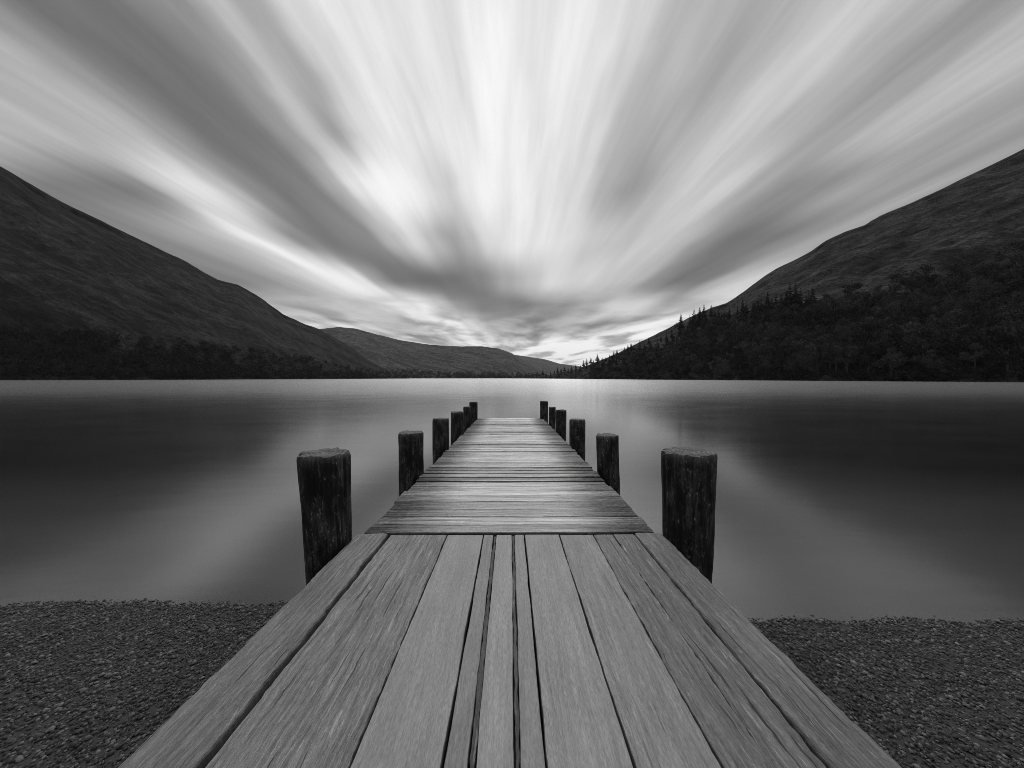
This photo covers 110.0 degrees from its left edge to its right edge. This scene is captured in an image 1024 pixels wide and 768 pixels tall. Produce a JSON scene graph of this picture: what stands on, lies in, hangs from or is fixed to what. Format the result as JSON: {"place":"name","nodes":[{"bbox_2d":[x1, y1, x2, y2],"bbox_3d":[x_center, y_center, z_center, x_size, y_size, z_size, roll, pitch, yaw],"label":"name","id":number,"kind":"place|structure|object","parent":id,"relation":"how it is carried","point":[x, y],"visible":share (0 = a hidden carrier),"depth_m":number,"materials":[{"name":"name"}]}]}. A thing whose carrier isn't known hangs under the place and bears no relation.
{"place":"outdoors","nodes":[
{"label":"outdoors","id":0,"kind":"place"},
{"bbox_2d":[0,166,409,379],"bbox_3d":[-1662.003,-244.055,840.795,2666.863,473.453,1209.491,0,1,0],"label":"hillside","id":1,"kind":"structure","parent":0,"point":[64,267],"depth_m":509.61,"materials":[{"name":"black plant"}]},
{"bbox_2d":[0,324,407,378],"bbox_3d":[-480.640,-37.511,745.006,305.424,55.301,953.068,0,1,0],"label":"lakeside wood","id":2,"kind":"object","parent":1,"relation":"on","point":[33,361],"visible":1,"depth_m":357.24,"materials":[{"name":"black plant"}]},
{"bbox_2d":[320,327,544,377],"bbox_3d":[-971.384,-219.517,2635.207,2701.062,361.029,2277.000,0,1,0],"label":"hill","id":3,"kind":"structure","parent":0,"point":[387,353],"depth_m":2185.28,"materials":[{"name":"grey plant"}]},
{"bbox_2d":[389,368,544,377],"bbox_3d":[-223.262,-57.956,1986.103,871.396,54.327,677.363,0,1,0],"label":"lakeside wood","id":4,"kind":"object","parent":3,"relation":"on","point":[461,374],"visible":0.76,"depth_m":1825.96,"materials":[{"name":"black plant"}]},
{"bbox_2d":[0,378,1023,597],"bbox_3d":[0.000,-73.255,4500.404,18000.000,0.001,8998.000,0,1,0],"label":"lake water","id":5,"kind":"structure","parent":0,"point":[190,489],"depth_m":6.64,"materials":[{"name":"grey liquid"}]},
{"bbox_2d":[296,447,351,584],"bbox_3d":[-1.420,1.657,2.749,0.389,2.294,0.362,0,1,0],"label":"mooring post","id":6,"kind":"object","parent":5,"relation":"in","point":[324,479],"visible":0.49,"depth_m":2.59,"materials":[{"name":"black wood"}]},
{"bbox_2d":[398,430,423,495],"bbox_3d":[-1.369,1.705,4.878,0.336,2.128,0.334,0,1,0],"label":"mooring post","id":7,"kind":"object","parent":5,"relation":"in","point":[411,459],"visible":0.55,"depth_m":4.73,"materials":[{"name":"black wood"}]},
{"bbox_2d":[432,418,448,463],"bbox_3d":[-1.345,1.688,6.780,0.312,2.098,0.310,0,1,0],"label":"mooring post","id":8,"kind":"object","parent":5,"relation":"in","point":[440,436],"visible":0.48,"depth_m":6.64,"materials":[{"name":"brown wood"}]},
{"bbox_2d":[451,411,463,444],"bbox_3d":[-1.359,1.691,8.930,0.328,2.020,0.332,0,1,0],"label":"mooring post","id":9,"kind":"object","parent":5,"relation":"in","point":[457,424],"visible":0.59,"depth_m":8.78,"materials":[{"name":"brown wood"}]},
{"bbox_2d":[463,406,470,432],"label":"mooring post","id":10,"kind":"object","parent":5,"relation":"in","point":[467,416],"visible":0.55,"depth_m":10.62,"materials":[{"name":"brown wood"}]},
{"bbox_2d":[469,402,477,423],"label":"mooring post","id":11,"kind":"object","parent":5,"relation":"in","point":[474,410],"visible":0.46,"depth_m":12.59,"materials":[{"name":"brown wood"}]},
{"bbox_2d":[118,418,901,767],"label":"pier","id":12,"kind":"structure","parent":5,"relation":"in","point":[656,650],"depth_m":1.59,"materials":[{"name":"grey wood"}]},
{"bbox_2d":[540,401,547,422],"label":"mooring post","id":13,"kind":"object","parent":5,"relation":"in","point":[544,410],"visible":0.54,"depth_m":13.01,"materials":[{"name":"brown wood"}]},
{"bbox_2d":[549,407,555,430],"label":"mooring post","id":14,"kind":"object","parent":5,"relation":"in","point":[552,417],"visible":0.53,"depth_m":11.53,"materials":[{"name":"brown wood"}]},
{"bbox_2d":[556,409,565,440],"bbox_3d":[1.317,1.687,9.629,0.286,2.006,0.283,0,1,0],"label":"mooring post","id":15,"kind":"object","parent":5,"relation":"in","point":[561,422],"visible":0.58,"depth_m":9.50,"materials":[{"name":"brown wood"}]},
{"bbox_2d":[569,418,584,460],"bbox_3d":[1.337,1.719,7.330,0.330,2.018,0.327,0,1,0],"label":"mooring post","id":16,"kind":"object","parent":5,"relation":"in","point":[577,435],"visible":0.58,"depth_m":7.18,"materials":[{"name":"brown wood"}]},
{"bbox_2d":[596,433,619,494],"bbox_3d":[1.392,1.739,5.129,0.380,2.051,0.319,0,1,0],"label":"mooring post","id":17,"kind":"object","parent":5,"relation":"in","point":[607,447],"visible":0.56,"depth_m":4.99,"materials":[{"name":"black wood"}]},
{"bbox_2d":[661,447,717,583],"bbox_3d":[1.440,1.670,2.950,0.419,2.263,0.421,0,1,0],"label":"mooring post","id":18,"kind":"object","parent":5,"relation":"in","point":[688,478],"visible":0.52,"depth_m":2.77,"materials":[{"name":"black wood"}]},
{"bbox_2d":[0,598,1023,767],"bbox_3d":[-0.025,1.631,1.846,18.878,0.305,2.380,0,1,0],"label":"pebbles","id":19,"kind":"object","parent":0,"point":[26,751],"visible":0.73,"depth_m":2.10,"materials":[{"name":"grey gravel"}]},
{"bbox_2d":[0,0,1023,366],"label":"sky","id":20,"kind":"structure","parent":0,"point":[558,181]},
{"bbox_2d":[515,355,581,374],"bbox_3d":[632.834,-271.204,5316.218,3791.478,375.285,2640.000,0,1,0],"label":"distant ridge","id":21,"kind":"structure","parent":0,"point":[545,366],"depth_m":4826.16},
{"bbox_2d":[519,149,1023,381],"bbox_3d":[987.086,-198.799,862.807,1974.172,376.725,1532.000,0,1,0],"label":"hillside","id":22,"kind":"structure","parent":0,"point":[963,222],"depth_m":350.67,"materials":[{"name":"grey plant"}]},
{"bbox_2d":[595,367,602,374],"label":"broadleaf tree","id":23,"kind":"object","parent":22,"relation":"on","point":[600,369],"visible":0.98,"depth_m":617.83,"materials":[{"name":"grey plant"}]},
{"bbox_2d":[607,356,615,363],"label":"broadleaf tree","id":24,"kind":"object","parent":22,"relation":"on","point":[610,361],"visible":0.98,"depth_m":626.73,"materials":[{"name":"grey plant"}]},
{"bbox_2d":[620,352,628,360],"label":"broadleaf tree","id":25,"kind":"object","parent":22,"relation":"on","point":[625,354],"visible":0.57,"depth_m":585.08,"materials":[{"name":"grey plant"}]},
{"bbox_2d":[623,365,629,377],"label":"broadleaf tree","id":26,"kind":"object","parent":22,"relation":"on","point":[626,369],"visible":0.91,"depth_m":507.08,"materials":[{"name":"grey plant"}]},
{"bbox_2d":[649,343,661,358],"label":"broadleaf tree","id":27,"kind":"object","parent":22,"relation":"on","point":[654,350],"visible":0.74,"depth_m":462.71,"materials":[{"name":"grey plant"}]},
{"bbox_2d":[675,314,685,329],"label":"conifer","id":28,"kind":"object","parent":22,"relation":"on","point":[680,325],"visible":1,"depth_m":562.26,"materials":[{"name":"grey plant"}]},
{"bbox_2d":[686,318,691,328],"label":"conifer","id":29,"kind":"object","parent":22,"relation":"on","point":[689,325],"visible":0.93,"depth_m":536.61,"materials":[{"name":"grey plant"}]},
{"bbox_2d":[683,353,697,365],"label":"broadleaf tree","id":30,"kind":"object","parent":22,"relation":"on","point":[689,361],"visible":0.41,"depth_m":361.64,"materials":[{"name":"grey plant"}]},
{"bbox_2d":[683,345,700,359],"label":"broadleaf tree","id":31,"kind":"object","parent":22,"relation":"on","point":[694,348],"visible":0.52,"depth_m":380.98,"materials":[{"name":"grey plant"}]},
{"bbox_2d":[690,316,697,330],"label":"conifer","id":32,"kind":"object","parent":22,"relation":"on","point":[693,323],"visible":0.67,"depth_m":488.51,"materials":[{"name":"grey plant"}]},
{"bbox_2d":[684,354,705,376],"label":"broadleaf tree","id":33,"kind":"object","parent":22,"relation":"on","point":[693,357],"visible":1,"depth_m":345.63,"materials":[{"name":"grey plant"}]},
{"bbox_2d":[697,307,702,324],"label":"conifer","id":34,"kind":"object","parent":22,"relation":"on","point":[699,317],"visible":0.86,"depth_m":525.50,"materials":[{"name":"grey plant"}]},
{"bbox_2d":[701,305,707,319],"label":"conifer","id":35,"kind":"object","parent":22,"relation":"on","point":[703,311],"visible":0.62,"depth_m":535.51,"materials":[{"name":"grey plant"}]},
{"bbox_2d":[707,306,713,317],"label":"conifer","id":36,"kind":"object","parent":22,"relation":"on","point":[711,314],"visible":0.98,"depth_m":529.90,"materials":[{"name":"grey plant"}]},
{"bbox_2d":[713,363,726,377],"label":"broadleaf tree","id":37,"kind":"object","parent":22,"relation":"on","point":[722,371],"visible":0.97,"depth_m":306.49,"materials":[{"name":"grey plant"}]},
{"bbox_2d":[722,353,736,371],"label":"broadleaf tree","id":38,"kind":"object","parent":22,"relation":"on","point":[728,361],"visible":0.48,"depth_m":308.30,"materials":[{"name":"grey plant"}]},
{"bbox_2d":[724,345,739,366],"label":"broadleaf tree","id":39,"kind":"object","parent":22,"relation":"on","point":[728,348],"visible":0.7,"depth_m":317.35,"materials":[{"name":"grey plant"}]},
{"bbox_2d":[737,304,746,321],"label":"conifer","id":40,"kind":"object","parent":22,"relation":"on","point":[742,310],"visible":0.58,"depth_m":405.90,"materials":[{"name":"grey plant"}]},
{"bbox_2d":[737,300,747,321],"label":"conifer","id":41,"kind":"object","parent":22,"relation":"on","point":[739,316],"visible":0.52,"depth_m":417.48,"materials":[{"name":"grey plant"}]},
{"bbox_2d":[744,301,750,314],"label":"conifer","id":42,"kind":"object","parent":22,"relation":"on","point":[746,308],"visible":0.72,"depth_m":436.35,"materials":[{"name":"grey plant"}]},
{"bbox_2d":[764,298,775,322],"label":"conifer","id":43,"kind":"object","parent":22,"relation":"on","point":[771,303],"visible":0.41,"depth_m":348.68,"materials":[{"name":"grey plant"}]},
{"bbox_2d":[525,263,1023,380],"bbox_3d":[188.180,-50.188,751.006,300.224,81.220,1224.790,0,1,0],"label":"trees","id":44,"kind":"object","parent":22,"relation":"on","point":[901,372],"visible":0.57,"depth_m":201.91,"materials":[{"name":"black plant"}]},
{"bbox_2d":[770,294,778,316],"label":"conifer","id":45,"kind":"object","parent":22,"relation":"on","point":[775,303],"visible":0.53,"depth_m":348.91,"materials":[{"name":"grey plant"}]},
{"bbox_2d":[778,294,783,311],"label":"conifer","id":46,"kind":"object","parent":22,"relation":"on","point":[781,303],"visible":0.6,"depth_m":346.43,"materials":[{"name":"grey plant"}]},
{"bbox_2d":[780,290,787,312],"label":"conifer","id":47,"kind":"object","parent":22,"relation":"on","point":[785,299],"visible":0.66,"depth_m":339.69,"materials":[{"name":"grey plant"}]},
{"bbox_2d":[784,292,793,317],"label":"conifer","id":48,"kind":"object","parent":22,"relation":"on","point":[789,302],"visible":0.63,"depth_m":331.72,"materials":[{"name":"grey plant"}]},
{"bbox_2d":[785,282,792,303],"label":"conifer","id":49,"kind":"object","parent":22,"relation":"on","point":[789,288],"visible":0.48,"depth_m":342.69,"materials":[{"name":"grey plant"}]},
{"bbox_2d":[786,337,803,354],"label":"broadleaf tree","id":50,"kind":"object","parent":22,"relation":"on","point":[795,339],"visible":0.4,"depth_m":267.52,"materials":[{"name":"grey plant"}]},
{"bbox_2d":[790,283,800,310],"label":"conifer","id":51,"kind":"object","parent":22,"relation":"on","point":[794,296],"visible":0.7,"depth_m":331.87,"materials":[{"name":"grey plant"}]},
{"bbox_2d":[783,327,809,352],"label":"broadleaf tree","id":52,"kind":"object","parent":22,"relation":"on","point":[801,336],"visible":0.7,"depth_m":272.69,"materials":[{"name":"grey plant"}]},
{"bbox_2d":[792,293,801,311],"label":"conifer","id":53,"kind":"object","parent":22,"relation":"on","point":[798,302],"visible":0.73,"depth_m":328.17,"materials":[{"name":"grey plant"}]},
{"bbox_2d":[799,288,804,308],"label":"conifer","id":54,"kind":"object","parent":22,"relation":"on","point":[800,298],"visible":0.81,"depth_m":329.87,"materials":[{"name":"grey plant"}]},
{"bbox_2d":[790,340,819,358],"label":"broadleaf tree","id":55,"kind":"object","parent":22,"relation":"on","point":[797,345],"visible":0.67,"depth_m":251.22,"materials":[{"name":"grey plant"}]},
{"bbox_2d":[804,295,809,308],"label":"conifer","id":56,"kind":"object","parent":22,"relation":"on","point":[805,305],"visible":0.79,"depth_m":325.57,"materials":[{"name":"grey plant"}]},
{"bbox_2d":[797,345,821,375],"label":"broadleaf tree","id":57,"kind":"object","parent":22,"relation":"on","point":[809,358],"visible":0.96,"depth_m":237.08,"materials":[{"name":"grey plant"}]},
{"bbox_2d":[806,286,816,307],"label":"conifer","id":58,"kind":"object","parent":22,"relation":"on","point":[811,297],"visible":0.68,"depth_m":322.79,"materials":[{"name":"grey plant"}]},
{"bbox_2d":[808,293,817,317],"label":"conifer","id":59,"kind":"object","parent":22,"relation":"on","point":[814,300],"visible":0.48,"depth_m":310.19,"materials":[{"name":"grey plant"}]},
{"bbox_2d":[816,294,832,305],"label":"broadleaf tree","id":60,"kind":"object","parent":22,"relation":"on","point":[826,296],"visible":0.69,"depth_m":311.58,"materials":[{"name":"grey plant"}]},
{"bbox_2d":[821,299,834,311],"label":"broadleaf tree","id":61,"kind":"object","parent":22,"relation":"on","point":[827,302],"visible":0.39,"depth_m":296.70,"materials":[{"name":"grey plant"}]},
{"bbox_2d":[819,298,844,319],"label":"broadleaf tree","id":62,"kind":"object","parent":22,"relation":"on","point":[837,303],"visible":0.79,"depth_m":281.29,"materials":[{"name":"grey plant"}]},
{"bbox_2d":[816,334,848,367],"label":"broadleaf tree","id":63,"kind":"object","parent":22,"relation":"on","point":[831,338],"visible":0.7,"depth_m":231.84,"materials":[{"name":"grey plant"}]},
{"bbox_2d":[822,341,851,370],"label":"broadleaf tree","id":64,"kind":"object","parent":22,"relation":"on","point":[833,355],"visible":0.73,"depth_m":224.57,"materials":[{"name":"grey plant"}]},
{"bbox_2d":[832,346,857,372],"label":"broadleaf tree","id":65,"kind":"object","parent":22,"relation":"on","point":[843,359],"visible":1,"depth_m":217.07,"materials":[{"name":"grey plant"}]},
{"bbox_2d":[842,283,862,297],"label":"broadleaf tree","id":66,"kind":"object","parent":22,"relation":"on","point":[847,295],"visible":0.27,"depth_m":298.90,"materials":[{"name":"grey plant"}]},
{"bbox_2d":[844,282,869,302],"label":"broadleaf tree","id":67,"kind":"object","parent":22,"relation":"on","point":[854,286],"visible":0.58,"depth_m":288.48,"materials":[{"name":"grey plant"}]},
{"bbox_2d":[844,291,869,308],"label":"broadleaf tree","id":68,"kind":"object","parent":22,"relation":"on","point":[859,293],"visible":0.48,"depth_m":277.02,"materials":[{"name":"grey plant"}]},
{"bbox_2d":[858,344,886,374],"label":"broadleaf tree","id":69,"kind":"object","parent":22,"relation":"on","point":[868,359],"visible":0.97,"depth_m":205.81,"materials":[{"name":"grey plant"}]},
{"bbox_2d":[873,285,891,293],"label":"broadleaf tree","id":70,"kind":"object","parent":22,"relation":"on","point":[876,288],"visible":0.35,"depth_m":276.82,"materials":[{"name":"grey plant"}]},
{"bbox_2d":[871,347,908,378],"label":"broadleaf tree","id":71,"kind":"object","parent":22,"relation":"on","point":[892,360],"visible":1,"depth_m":194.36,"materials":[{"name":"grey plant"}]},
{"bbox_2d":[873,337,910,368],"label":"broadleaf tree","id":72,"kind":"object","parent":22,"relation":"on","point":[888,343],"visible":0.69,"depth_m":200.08,"materials":[{"name":"grey plant"}]},
{"bbox_2d":[878,283,914,302],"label":"broadleaf tree","id":73,"kind":"object","parent":22,"relation":"on","point":[894,288],"visible":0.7,"depth_m":255.62,"materials":[{"name":"grey plant"}]},
{"bbox_2d":[887,271,907,286],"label":"broadleaf tree","id":74,"kind":"object","parent":22,"relation":"on","point":[894,275],"visible":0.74,"depth_m":271.60,"materials":[{"name":"grey plant"}]},
{"bbox_2d":[893,311,921,332],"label":"broadleaf tree","id":75,"kind":"object","parent":22,"relation":"on","point":[909,314],"visible":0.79,"depth_m":219.38,"materials":[{"name":"grey plant"}]},
{"bbox_2d":[893,270,929,299],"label":"broadleaf tree","id":76,"kind":"object","parent":22,"relation":"on","point":[909,284],"visible":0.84,"depth_m":258.36,"materials":[{"name":"grey plant"}]},
{"bbox_2d":[901,316,926,340],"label":"broadleaf tree","id":77,"kind":"object","parent":22,"relation":"on","point":[913,320],"visible":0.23,"depth_m":209.34,"materials":[{"name":"grey plant"}]},
{"bbox_2d":[897,321,933,357],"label":"broadleaf tree","id":78,"kind":"object","parent":22,"relation":"on","point":[909,327],"visible":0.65,"depth_m":198.99,"materials":[{"name":"grey plant"}]},
{"bbox_2d":[907,264,935,286],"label":"broadleaf tree","id":79,"kind":"object","parent":22,"relation":"on","point":[927,268],"visible":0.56,"depth_m":257.61,"materials":[{"name":"grey plant"}]},
{"bbox_2d":[898,328,953,366],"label":"broadleaf tree","id":80,"kind":"object","parent":22,"relation":"on","point":[923,349],"visible":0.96,"depth_m":189.48,"materials":[{"name":"grey plant"}]},
{"bbox_2d":[910,349,948,377],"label":"broadleaf tree","id":81,"kind":"object","parent":22,"relation":"on","point":[931,363],"visible":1,"depth_m":181.16,"materials":[{"name":"grey plant"}]},
{"bbox_2d":[926,274,943,290],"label":"broadleaf tree","id":82,"kind":"object","parent":22,"relation":"on","point":[932,278],"visible":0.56,"depth_m":250.98,"materials":[{"name":"grey plant"}]},
{"bbox_2d":[950,325,994,357],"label":"broadleaf tree","id":83,"kind":"object","parent":22,"relation":"on","point":[969,340],"visible":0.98,"depth_m":179.56,"materials":[{"name":"grey plant"}]},
{"bbox_2d":[958,343,989,368],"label":"broadleaf tree","id":84,"kind":"object","parent":22,"relation":"on","point":[977,355],"visible":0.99,"depth_m":172.77,"materials":[{"name":"grey plant"}]},
{"bbox_2d":[983,334,1023,375],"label":"broadleaf tree","id":85,"kind":"object","parent":22,"relation":"on","point":[1004,358],"visible":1,"depth_m":158.73,"materials":[{"name":"grey plant"}]},
{"bbox_2d":[991,306,1023,350],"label":"broadleaf tree","id":86,"kind":"object","parent":22,"relation":"on","point":[1014,329],"visible":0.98,"depth_m":168.94,"materials":[{"name":"grey plant"}]},
{"bbox_2d":[993,239,1023,270],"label":"broadleaf tree","id":87,"kind":"object","parent":22,"relation":"on","point":[1019,247],"visible":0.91,"depth_m":223.61,"materials":[{"name":"grey plant"}]},
{"bbox_2d":[994,291,1023,324],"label":"broadleaf tree","id":88,"kind":"object","parent":22,"relation":"on","point":[1018,297],"visible":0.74,"depth_m":176.83,"materials":[{"name":"grey plant"}]}
]}

